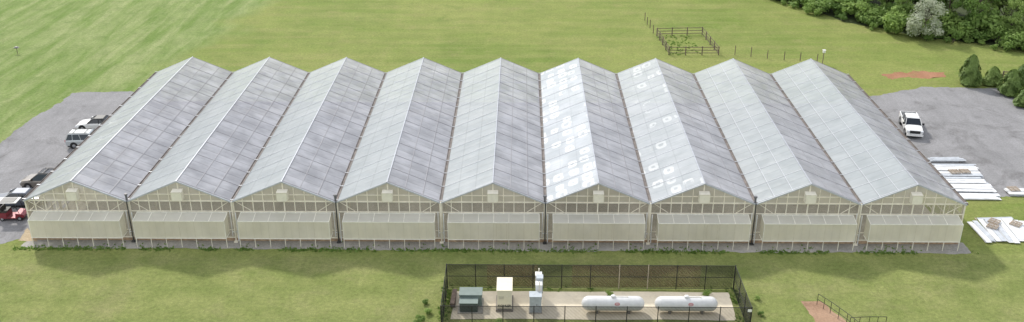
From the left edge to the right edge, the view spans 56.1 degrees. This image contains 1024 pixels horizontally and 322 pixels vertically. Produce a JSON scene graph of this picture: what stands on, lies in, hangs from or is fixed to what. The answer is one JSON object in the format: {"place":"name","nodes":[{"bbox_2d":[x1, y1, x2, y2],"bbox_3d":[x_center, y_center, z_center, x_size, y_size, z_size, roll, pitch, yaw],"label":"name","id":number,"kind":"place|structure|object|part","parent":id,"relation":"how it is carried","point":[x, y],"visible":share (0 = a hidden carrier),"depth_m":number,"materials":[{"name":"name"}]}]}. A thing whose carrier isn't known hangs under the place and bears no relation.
{"place":"outdoors","nodes":[
{"label":"outdoors","id":0,"kind":"place"},
{"bbox_2d":[63,201,930,239],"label":"greenhouse floor","id":1,"kind":"structure","parent":0,"point":[516,207],"depth_m":91.20,"materials":[{"name":"grey concrete"}]},
{"bbox_2d":[22,56,967,250],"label":"greenhouse","id":2,"kind":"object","parent":1,"relation":"on","point":[655,131],"visible":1,"depth_m":90.11,"materials":[{"name":"glass"}]},
{"bbox_2d":[0,0,1023,321],"bbox_3d":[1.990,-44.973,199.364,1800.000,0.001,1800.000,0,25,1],"label":"ground","id":3,"kind":"structure","parent":0,"point":[66,48],"depth_m":122.78,"materials":[{"name":"green plant"}]},
{"bbox_2d":[19,228,37,240],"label":"dirt corner","id":4,"kind":"object","parent":3,"relation":"on","point":[25,233],"visible":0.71,"depth_m":86.45,"materials":[{"name":"beige soil"}]},
{"bbox_2d":[0,91,134,243],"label":"gravel car park","id":5,"kind":"structure","parent":3,"relation":"on","point":[35,145],"depth_m":105.44,"materials":[{"name":"grey gravel"}]},
{"bbox_2d":[0,197,26,220],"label":"golf cart","id":6,"kind":"object","parent":5,"relation":"on","point":[8,213],"visible":0.98,"depth_m":88.83,"materials":[{"name":"red paint"}]},
{"bbox_2d":[0,188,41,207],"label":"parked car","id":7,"kind":"object","parent":5,"relation":"on","point":[20,192],"visible":0.4,"depth_m":91.20,"materials":[{"name":"metal"}]},
{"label":"window","id":8,"kind":"part","parent":7,"relation":"part of","materials":[{"name":"black glass"}]},
{"bbox_2d":[19,167,52,187],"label":"parked car","id":9,"kind":"object","parent":5,"relation":"on","point":[31,181],"visible":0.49,"depth_m":94.60,"materials":[{"name":"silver metal"}]},
{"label":"window","id":10,"kind":"part","parent":9,"relation":"part of","materials":[{"name":"black glass"}]},
{"bbox_2d":[65,128,94,148],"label":"parked car","id":11,"kind":"object","parent":5,"relation":"on","point":[75,138],"visible":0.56,"depth_m":103.66,"materials":[{"name":"silver metal"}]},
{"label":"window","id":12,"kind":"part","parent":11,"relation":"part of","materials":[{"name":"black glass"}]},
{"bbox_2d":[75,115,107,128],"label":"parked car","id":13,"kind":"object","parent":5,"relation":"on","point":[95,122],"visible":0.46,"depth_m":108.17,"materials":[{"name":"white paint"}]},
{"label":"window","id":14,"kind":"part","parent":13,"relation":"part of","materials":[{"name":"black glass"}]},
{"bbox_2d":[413,315,424,321],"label":"shrub","id":15,"kind":"object","parent":3,"relation":"on","point":[421,318],"visible":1,"depth_m":73.59,"materials":[{"name":"green plant"}]},
{"bbox_2d":[424,308,431,313],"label":"shrub","id":16,"kind":"object","parent":3,"relation":"on","point":[427,310],"visible":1,"depth_m":74.85,"materials":[{"name":"green plant"}]},
{"bbox_2d":[19,240,968,252],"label":"gravel strip","id":17,"kind":"object","parent":3,"relation":"on","point":[522,246],"visible":0.59,"depth_m":84.81,"materials":[{"name":"grey gravel"}]},
{"bbox_2d":[11,241,978,321],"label":"weeds","id":18,"kind":"object","parent":3,"relation":"on","point":[99,247],"visible":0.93,"depth_m":83.94,"materials":[{"name":"green plant"}]},
{"bbox_2d":[451,291,735,320],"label":"concrete pad","id":19,"kind":"object","parent":3,"relation":"on","point":[723,299],"visible":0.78,"depth_m":75.69,"materials":[{"name":"beige concrete"}]},
{"bbox_2d":[450,289,456,307],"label":"timber stack","id":20,"kind":"object","parent":19,"relation":"on","point":[453,299],"visible":0.95,"depth_m":76.37,"materials":[{"name":"brown wood"}]},
{"bbox_2d":[457,287,483,313],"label":"transformer cabinet","id":21,"kind":"object","parent":19,"relation":"on","point":[469,297],"visible":0.98,"depth_m":75.45,"materials":[{"name":"metal"}]},
{"bbox_2d":[496,277,512,311],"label":"generator","id":22,"kind":"object","parent":19,"relation":"on","point":[504,296],"visible":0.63,"depth_m":75.06,"materials":[{"name":"white paint"}]},
{"bbox_2d":[529,291,541,313],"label":"switch cabinet","id":23,"kind":"object","parent":19,"relation":"on","point":[535,297],"visible":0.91,"depth_m":74.74,"materials":[{"name":"grey metal"}]},
{"bbox_2d":[535,268,542,299],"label":"electrical rack","id":24,"kind":"object","parent":19,"relation":"on","point":[538,280],"visible":0.84,"depth_m":75.76,"materials":[{"name":"grey metal"}]},
{"bbox_2d":[605,290,612,295],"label":"shrub","id":25,"kind":"object","parent":19,"relation":"on","point":[609,293],"visible":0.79,"depth_m":76.87,"materials":[{"name":"green plant"}]},
{"bbox_2d":[581,294,644,313],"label":"gas tank","id":26,"kind":"object","parent":19,"relation":"on","point":[636,303],"visible":0.96,"depth_m":74.48,"materials":[{"name":"white metal"}]},
{"bbox_2d":[655,295,717,313],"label":"gas tank","id":27,"kind":"object","parent":19,"relation":"on","point":[667,302],"visible":0.98,"depth_m":74.42,"materials":[{"name":"white metal"}]},
{"bbox_2d":[702,289,711,295],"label":"shrub","id":28,"kind":"object","parent":19,"relation":"on","point":[706,292],"visible":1,"depth_m":77.19,"materials":[{"name":"green plant"}]},
{"bbox_2d":[440,264,752,321],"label":"chain link fence","id":29,"kind":"object","parent":3,"relation":"on","point":[647,276],"visible":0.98,"depth_m":77.71,"materials":[{"name":"black metal"}]},
{"bbox_2d":[657,34,700,54],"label":"pen weeds","id":30,"kind":"object","parent":3,"relation":"on","point":[679,45],"visible":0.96,"depth_m":137.20,"materials":[{"name":"green plant"}]},
{"bbox_2d":[656,27,719,54],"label":"wooden pen","id":31,"kind":"object","parent":3,"relation":"on","point":[702,47],"visible":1,"depth_m":137.31,"materials":[{"name":"brown wood"}]},
{"bbox_2d":[803,6,813,13],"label":"shrub","id":32,"kind":"object","parent":3,"relation":"on","point":[807,10],"visible":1,"depth_m":151.28,"materials":[{"name":"green plant"}]},
{"bbox_2d":[814,7,822,15],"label":"shrub","id":33,"kind":"object","parent":3,"relation":"on","point":[818,11],"visible":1,"depth_m":150.22,"materials":[{"name":"green plant"}]},
{"bbox_2d":[804,0,834,11],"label":"shrub","id":34,"kind":"object","parent":3,"relation":"on","point":[824,5],"visible":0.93,"depth_m":150.78,"materials":[{"name":"green plant"}]},
{"bbox_2d":[838,13,847,20],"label":"shrub","id":35,"kind":"object","parent":3,"relation":"on","point":[842,17],"visible":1,"depth_m":147.94,"materials":[{"name":"green plant"}]},
{"bbox_2d":[850,316,886,321],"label":"metal railing","id":36,"kind":"object","parent":3,"relation":"on","point":[869,318],"visible":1,"depth_m":72.90,"materials":[{"name":"grey metal"}]},
{"bbox_2d":[869,22,877,30],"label":"shrub","id":37,"kind":"object","parent":3,"relation":"on","point":[872,25],"visible":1,"depth_m":143.55,"materials":[{"name":"green plant"}]},
{"bbox_2d":[886,70,945,78],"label":"mulch bed","id":38,"kind":"object","parent":3,"relation":"on","point":[919,74],"visible":1,"depth_m":125.90,"materials":[{"name":"brown soil"}]},
{"bbox_2d":[906,0,948,37],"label":"tree","id":39,"kind":"object","parent":3,"relation":"on","point":[913,27],"visible":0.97,"depth_m":137.96,"materials":[{"name":"grey plant"}]},
{"bbox_2d":[921,27,934,40],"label":"shrub","id":40,"kind":"object","parent":3,"relation":"on","point":[927,37],"visible":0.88,"depth_m":138.44,"materials":[{"name":"green plant"}]},
{"bbox_2d":[919,21,939,37],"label":"shrub","id":41,"kind":"object","parent":3,"relation":"on","point":[929,27],"visible":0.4,"depth_m":139.04,"materials":[{"name":"green plant"}]},
{"bbox_2d":[870,87,1023,197],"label":"gravel parking yard","id":42,"kind":"structure","parent":3,"relation":"on","point":[982,128],"depth_m":109.74,"materials":[{"name":"grey gravel"}]},
{"bbox_2d":[899,111,923,136],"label":"pickup truck","id":43,"kind":"object","parent":42,"relation":"on","point":[911,123],"visible":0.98,"depth_m":107.31,"materials":[{"name":"white paint"}]},
{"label":"window","id":44,"kind":"part","parent":43,"relation":"part of","materials":[{"name":"black glass"}]},
{"bbox_2d":[927,157,965,161],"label":"panel bundle","id":45,"kind":"object","parent":42,"relation":"on","point":[944,159],"visible":0.98,"depth_m":100.88,"materials":[{"name":"white metal"}]},
{"bbox_2d":[932,164,978,168],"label":"panel bundle","id":46,"kind":"object","parent":42,"relation":"on","point":[953,165],"visible":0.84,"depth_m":99.41,"materials":[{"name":"white metal"}]},
{"bbox_2d":[936,168,983,177],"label":"panel bundle","id":47,"kind":"object","parent":42,"relation":"on","point":[945,172],"visible":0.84,"depth_m":97.68,"materials":[{"name":"white metal"}]},
{"bbox_2d":[948,169,960,173],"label":"pallet","id":48,"kind":"object","parent":47,"relation":"on","point":[955,172],"visible":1,"depth_m":97.67,"materials":[{"name":"brown wood"}]},
{"bbox_2d":[958,169,970,172],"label":"pallet","id":49,"kind":"object","parent":47,"relation":"on","point":[964,170],"visible":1,"depth_m":97.88,"materials":[{"name":"brown wood"}]},
{"bbox_2d":[944,177,990,184],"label":"panel bundle","id":50,"kind":"object","parent":42,"relation":"on","point":[965,180],"visible":0.69,"depth_m":96.24,"materials":[{"name":"white metal"}]},
{"bbox_2d":[951,184,996,192],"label":"panel bundle","id":51,"kind":"object","parent":42,"relation":"on","point":[974,188],"visible":0.64,"depth_m":94.44,"materials":[{"name":"white metal"}]},
{"bbox_2d":[959,193,1001,199],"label":"panel bundle","id":52,"kind":"object","parent":42,"relation":"on","point":[981,196],"visible":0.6,"depth_m":93.16,"materials":[{"name":"white metal"}]},
{"bbox_2d":[1004,188,1023,195],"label":"panel bundle","id":53,"kind":"object","parent":42,"relation":"on","point":[1014,192],"visible":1,"depth_m":93.80,"materials":[{"name":"white metal"}]},
{"bbox_2d":[1006,186,1020,190],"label":"pallet","id":54,"kind":"object","parent":53,"relation":"on","point":[1011,187],"visible":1,"depth_m":94.34,"materials":[{"name":"brown wood"}]},
{"bbox_2d":[943,27,963,42],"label":"shrub","id":55,"kind":"object","parent":3,"relation":"on","point":[957,35],"visible":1,"depth_m":137.50,"materials":[{"name":"green plant"}]},
{"bbox_2d":[958,54,982,86],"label":"evergreen tree","id":56,"kind":"object","parent":3,"relation":"on","point":[970,74],"visible":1,"depth_m":120.95,"materials":[{"name":"green plant"}]},
{"bbox_2d":[967,220,995,242],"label":"panel bundle","id":57,"kind":"object","parent":3,"relation":"on","point":[981,231],"visible":1,"depth_m":86.76,"materials":[{"name":"white metal"}]},
{"bbox_2d":[981,66,1002,86],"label":"evergreen tree","id":58,"kind":"object","parent":3,"relation":"on","point":[993,76],"visible":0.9,"depth_m":121.18,"materials":[{"name":"green plant"}]},
{"bbox_2d":[978,219,1006,240],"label":"panel bundle","id":59,"kind":"object","parent":3,"relation":"on","point":[996,235],"visible":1,"depth_m":86.76,"materials":[{"name":"white metal"}]},
{"bbox_2d":[986,222,998,229],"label":"pallet","id":60,"kind":"object","parent":59,"relation":"on","point":[991,225],"visible":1,"depth_m":87.47,"materials":[{"name":"brown wood"}]},
{"bbox_2d":[975,217,1012,219],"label":"panel bundle","id":61,"kind":"object","parent":3,"relation":"on","point":[983,218],"visible":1,"depth_m":89.31,"materials":[{"name":"white metal"}]},
{"bbox_2d":[990,44,998,49],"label":"shrub","id":62,"kind":"object","parent":3,"relation":"on","point":[994,47],"visible":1,"depth_m":135.00,"materials":[{"name":"green plant"}]},
{"bbox_2d":[992,219,1019,243],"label":"panel bundle","id":63,"kind":"object","parent":3,"relation":"on","point":[1006,232],"visible":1,"depth_m":86.56,"materials":[{"name":"white metal"}]},
{"bbox_2d":[987,217,1000,223],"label":"pallet","id":64,"kind":"object","parent":63,"relation":"on","point":[993,220],"visible":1,"depth_m":88.35,"materials":[{"name":"brown wood"}]},
{"bbox_2d":[1001,39,1015,50],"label":"shrub","id":65,"kind":"object","parent":3,"relation":"on","point":[1006,44],"visible":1,"depth_m":134.03,"materials":[{"name":"green plant"}]},
{"bbox_2d":[996,68,1023,96],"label":"evergreen tree","id":66,"kind":"object","parent":3,"relation":"on","point":[1012,84],"visible":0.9,"depth_m":117.74,"materials":[{"name":"green plant"}]},
{"bbox_2d":[1000,31,1023,49],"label":"shrub","id":67,"kind":"object","parent":3,"relation":"on","point":[1015,37],"visible":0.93,"depth_m":134.19,"materials":[{"name":"green plant"}]},
{"bbox_2d":[1002,218,1023,240],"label":"panel bundle","id":68,"kind":"object","parent":3,"relation":"on","point":[1017,232],"visible":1,"depth_m":87.06,"materials":[{"name":"white metal"}]},
{"bbox_2d":[1012,87,1023,107],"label":"evergreen tree","id":69,"kind":"object","parent":3,"relation":"on","point":[1018,100],"visible":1,"depth_m":114.87,"materials":[{"name":"green plant"}]},
{"bbox_2d":[1014,220,1023,232],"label":"panel bundle","id":70,"kind":"object","parent":3,"relation":"on","point":[1021,227],"visible":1,"depth_m":87.77,"materials":[{"name":"white metal"}]},
{"bbox_2d":[1009,220,1022,226],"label":"pallet","id":71,"kind":"object","parent":70,"relation":"on","point":[1014,223],"visible":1,"depth_m":87.85,"materials":[{"name":"brown wood"}]},
{"bbox_2d":[1017,64,1023,82],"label":"evergreen tree","id":72,"kind":"object","parent":3,"relation":"on","point":[1021,68],"visible":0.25,"depth_m":119.68,"materials":[{"name":"green plant"}]},
{"bbox_2d":[800,300,842,321],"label":"dirt path","id":73,"kind":"structure","parent":0,"point":[815,311],"depth_m":75.20,"materials":[{"name":"brown soil"}]},
{"bbox_2d":[817,294,857,321],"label":"metal railing","id":74,"kind":"object","parent":73,"relation":"on","point":[834,310],"visible":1,"depth_m":74.48,"materials":[{"name":"grey metal"}]},
{"bbox_2d":[776,0,1023,49],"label":"forest floor","id":75,"kind":"structure","parent":0,"point":[959,10],"depth_m":147.64,"materials":[{"name":"green plant"}]},
{"bbox_2d":[788,0,809,7],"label":"shrub","id":76,"kind":"object","parent":75,"relation":"on","point":[793,3],"visible":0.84,"depth_m":154.52,"materials":[{"name":"green plant"}]},
{"bbox_2d":[831,2,844,16],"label":"shrub","id":77,"kind":"object","parent":75,"relation":"on","point":[836,6],"visible":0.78,"depth_m":150.05,"materials":[{"name":"green plant"}]},
{"bbox_2d":[837,0,870,15],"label":"shrub","id":78,"kind":"object","parent":75,"relation":"on","point":[849,5],"visible":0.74,"depth_m":148.55,"materials":[{"name":"green plant"}]},
{"bbox_2d":[847,0,861,16],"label":"shrub","id":79,"kind":"object","parent":75,"relation":"on","point":[852,12],"visible":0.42,"depth_m":148.79,"materials":[{"name":"green plant"}]},
{"bbox_2d":[854,12,861,21],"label":"shrub","id":80,"kind":"object","parent":75,"relation":"on","point":[856,15],"visible":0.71,"depth_m":147.08,"materials":[{"name":"green plant"}]},
{"bbox_2d":[854,0,876,22],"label":"shrub","id":81,"kind":"object","parent":75,"relation":"on","point":[862,6],"visible":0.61,"depth_m":146.48,"materials":[{"name":"green plant"}]},
{"bbox_2d":[859,14,874,24],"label":"shrub","id":82,"kind":"object","parent":75,"relation":"on","point":[864,20],"visible":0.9,"depth_m":145.23,"materials":[{"name":"green plant"}]},
{"bbox_2d":[860,7,883,25],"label":"shrub","id":83,"kind":"object","parent":75,"relation":"on","point":[875,14],"visible":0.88,"depth_m":144.96,"materials":[{"name":"green plant"}]},
{"bbox_2d":[868,3,882,10],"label":"shrub","id":84,"kind":"object","parent":75,"relation":"on","point":[874,5],"visible":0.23,"depth_m":147.50,"materials":[{"name":"green plant"}]},
{"bbox_2d":[879,0,893,7],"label":"tree","id":85,"kind":"object","parent":75,"relation":"on","point":[885,3],"visible":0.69,"depth_m":146.86,"materials":[{"name":"green plant"}]},
{"bbox_2d":[881,2,902,15],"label":"shrub","id":86,"kind":"object","parent":75,"relation":"on","point":[892,5],"visible":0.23,"depth_m":146.09,"materials":[{"name":"green plant"}]},
{"bbox_2d":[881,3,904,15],"bbox_3d":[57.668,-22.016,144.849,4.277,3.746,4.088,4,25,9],"label":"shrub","id":87,"kind":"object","parent":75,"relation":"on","point":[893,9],"visible":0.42,"depth_m":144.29,"materials":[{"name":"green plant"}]},
{"bbox_2d":[881,12,908,33],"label":"shrub","id":88,"kind":"object","parent":75,"relation":"on","point":[891,20],"visible":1,"depth_m":140.83,"materials":[{"name":"green plant"}]},
{"bbox_2d":[887,17,908,33],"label":"shrub","id":89,"kind":"object","parent":75,"relation":"on","point":[903,19],"visible":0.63,"depth_m":141.17,"materials":[{"name":"green plant"}]},
{"bbox_2d":[889,2,916,27],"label":"shrub","id":90,"kind":"object","parent":75,"relation":"on","point":[905,11],"visible":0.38,"depth_m":142.85,"materials":[{"name":"green plant"}]},
{"bbox_2d":[894,0,912,13],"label":"tree","id":91,"kind":"object","parent":75,"relation":"on","point":[906,5],"visible":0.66,"depth_m":142.94,"materials":[{"name":"green plant"}]},
{"bbox_2d":[907,0,922,15],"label":"tree","id":92,"kind":"object","parent":75,"relation":"on","point":[914,1],"visible":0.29,"depth_m":147.03,"materials":[{"name":"green plant"}]},
{"bbox_2d":[906,16,930,35],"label":"shrub","id":93,"kind":"object","parent":75,"relation":"on","point":[919,27],"visible":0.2,"depth_m":140.80,"materials":[{"name":"green plant"}]},
{"bbox_2d":[922,0,952,13],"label":"tree","id":94,"kind":"object","parent":75,"relation":"on","point":[936,3],"visible":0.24,"depth_m":145.59,"materials":[{"name":"green plant"}]},
{"bbox_2d":[930,0,965,22],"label":"tree","id":95,"kind":"object","parent":75,"relation":"on","point":[957,4],"visible":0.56,"depth_m":140.58,"materials":[{"name":"green plant"}]},
{"bbox_2d":[940,21,956,36],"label":"shrub","id":96,"kind":"object","parent":75,"relation":"on","point":[949,27],"visible":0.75,"depth_m":140.14,"materials":[{"name":"green plant"}]},
{"bbox_2d":[937,7,966,33],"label":"shrub","id":97,"kind":"object","parent":75,"relation":"on","point":[957,19],"visible":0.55,"depth_m":140.49,"materials":[{"name":"green plant"}]},
{"bbox_2d":[947,20,975,31],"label":"shrub","id":98,"kind":"object","parent":75,"relation":"on","point":[961,22],"visible":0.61,"depth_m":138.39,"materials":[{"name":"green plant"}]},
{"bbox_2d":[963,37,973,42],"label":"shrub","id":99,"kind":"object","parent":75,"relation":"on","point":[968,40],"visible":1,"depth_m":137.88,"materials":[{"name":"green plant"}]},
{"bbox_2d":[956,23,983,39],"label":"shrub","id":100,"kind":"object","parent":75,"relation":"on","point":[969,33],"visible":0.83,"depth_m":138.10,"materials":[{"name":"green plant"}]},
{"bbox_2d":[959,0,997,10],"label":"tree","id":101,"kind":"object","parent":75,"relation":"on","point":[989,1],"visible":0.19,"depth_m":143.76,"materials":[{"name":"green plant"}]},
{"bbox_2d":[977,39,985,44],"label":"shrub","id":102,"kind":"object","parent":75,"relation":"on","point":[981,42],"visible":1,"depth_m":137.16,"materials":[{"name":"green plant"}]},
{"bbox_2d":[963,0,1000,28],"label":"tree","id":103,"kind":"object","parent":75,"relation":"on","point":[972,7],"visible":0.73,"depth_m":138.26,"materials":[{"name":"green plant"}]},
{"bbox_2d":[974,30,990,41],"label":"shrub","id":104,"kind":"object","parent":75,"relation":"on","point":[984,32],"visible":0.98,"depth_m":137.51,"materials":[{"name":"green plant"}]},
{"bbox_2d":[968,5,1012,31],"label":"shrub","id":105,"kind":"object","parent":75,"relation":"on","point":[994,17],"visible":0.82,"depth_m":138.00,"materials":[{"name":"green plant"}]},
{"bbox_2d":[986,25,1012,46],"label":"shrub","id":106,"kind":"object","parent":75,"relation":"on","point":[997,34],"visible":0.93,"depth_m":136.56,"materials":[{"name":"green plant"}]},
{"bbox_2d":[989,0,1023,15],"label":"tree","id":107,"kind":"object","parent":75,"relation":"on","point":[999,4],"visible":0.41,"depth_m":143.31,"materials":[{"name":"green plant"}]},
{"bbox_2d":[993,16,1023,38],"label":"shrub","id":108,"kind":"object","parent":75,"relation":"on","point":[1011,29],"visible":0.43,"depth_m":136.97,"materials":[{"name":"green plant"}]},
{"bbox_2d":[997,0,1023,30],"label":"tree","id":109,"kind":"object","parent":75,"relation":"on","point":[1013,17],"visible":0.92,"depth_m":136.43,"materials":[{"name":"green plant"}]},
{"bbox_2d":[1014,28,1023,45],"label":"shrub","id":110,"kind":"object","parent":75,"relation":"on","point":[1022,32],"visible":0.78,"depth_m":134.28,"materials":[{"name":"green plant"}]}
]}

